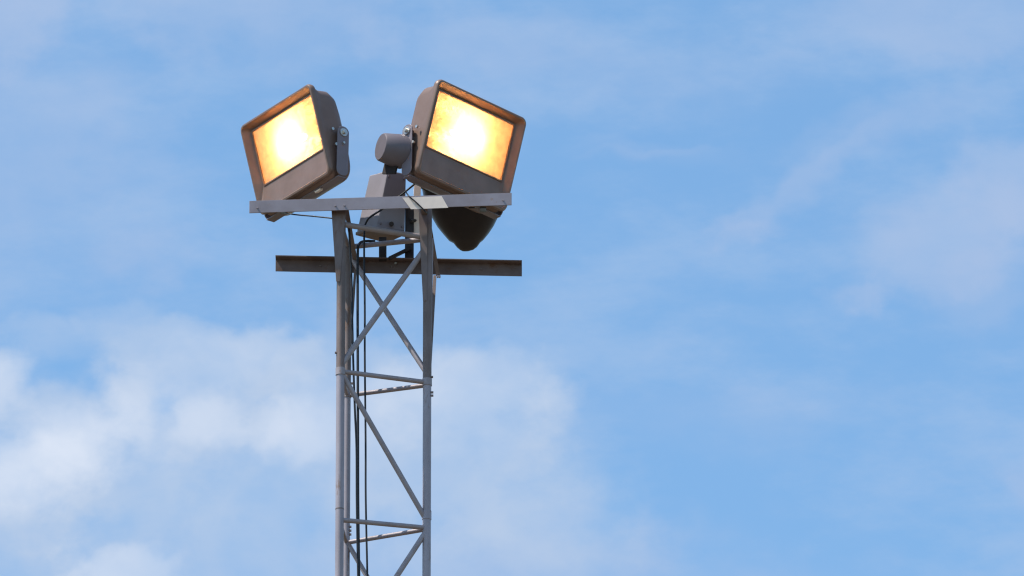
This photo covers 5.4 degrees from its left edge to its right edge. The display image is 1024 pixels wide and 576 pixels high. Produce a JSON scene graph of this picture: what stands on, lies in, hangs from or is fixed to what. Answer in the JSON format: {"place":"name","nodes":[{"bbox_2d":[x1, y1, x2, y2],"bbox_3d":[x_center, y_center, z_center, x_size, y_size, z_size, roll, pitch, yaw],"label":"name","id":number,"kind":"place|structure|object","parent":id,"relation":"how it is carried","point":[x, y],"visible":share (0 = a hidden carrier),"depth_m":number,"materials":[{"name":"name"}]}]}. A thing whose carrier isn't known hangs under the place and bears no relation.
{"place":"outdoors","nodes":[
{"label":"outdoors","id":0,"kind":"place"},
{"bbox_2d":[0,0,1023,575],"label":"sky","id":1,"kind":"structure","parent":0,"point":[764,315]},
{"bbox_3d":[-0.684,19.146,45.832,1.300,0.360,1.300,0,-21,0],"label":"concrete footing","id":2,"kind":"object","parent":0,"visible":0},
{"bbox_2d":[249,193,521,575],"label":"lattice mast","id":3,"kind":"object","parent":2,"relation":"on","point":[427,264],"visible":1,"depth_m":53.09,"materials":[{"name":"grey metal"}]},
{"bbox_2d":[241,84,349,221],"bbox_3d":[-1.055,-0.595,53.455,0.364,0.630,0.682,10,-23,-24],"label":"floodlight","id":4,"kind":"object","parent":3,"relation":"attached to","point":[296,144],"visible":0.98,"depth_m":53.43,"materials":[{"name":"brown metal"}]},
{"bbox_2d":[284,212,331,218],"bbox_3d":[-1.008,-0.365,53.239,0.355,0.136,0.054,-16,-26,36],"label":"power cable","id":5,"kind":"object","parent":3,"relation":"attached to","point":[308,215],"visible":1,"depth_m":53.22,"materials":[{"name":"black rubber"}]},
{"bbox_2d":[348,228,358,575],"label":"power cable","id":6,"kind":"object","parent":3,"relation":"attached to","point":[353,369],"visible":1,"depth_m":52.89,"materials":[{"name":"black rubber"}]},
{"bbox_2d":[356,240,374,575],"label":"power cable","id":7,"kind":"object","parent":3,"relation":"attached to","point":[357,314],"visible":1,"depth_m":53.10,"materials":[{"name":"black rubber"}]},
{"bbox_2d":[356,172,413,264],"bbox_3d":[-0.610,-0.331,53.542,0.242,0.473,0.214,15,-26,-34],"label":"gear box","id":8,"kind":"object","parent":3,"relation":"on","point":[386,185],"visible":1,"depth_m":53.51,"materials":[{"name":"grey paint"}]},
{"bbox_2d":[363,184,414,575],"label":"power cable","id":9,"kind":"object","parent":3,"relation":"attached to","point":[364,282],"visible":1,"depth_m":52.98,"materials":[{"name":"black rubber"}]},
{"bbox_2d":[405,191,427,213],"bbox_3d":[-0.466,-0.424,53.136,0.114,0.134,0.083,0,-21,0],"label":"power cable","id":10,"kind":"object","parent":3,"relation":"attached to","point":[416,202],"visible":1,"depth_m":53.09,"materials":[{"name":"black rubber"}]},
{"bbox_2d":[375,79,525,218],"bbox_3d":[-0.265,-0.637,53.382,0.790,0.656,0.428,18,-27,-39],"label":"floodlight","id":11,"kind":"object","parent":3,"relation":"attached to","point":[451,139],"visible":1,"depth_m":53.42,"materials":[{"name":"brown metal"}]},
{"bbox_2d":[409,185,496,250],"bbox_3d":[-0.263,-0.372,53.807,0.492,0.363,0.574,-1,-6,0],"label":"floodlight","id":12,"kind":"object","parent":3,"relation":"attached to","point":[463,229],"visible":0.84,"depth_m":53.78,"materials":[{"name":"metal"}]}
]}

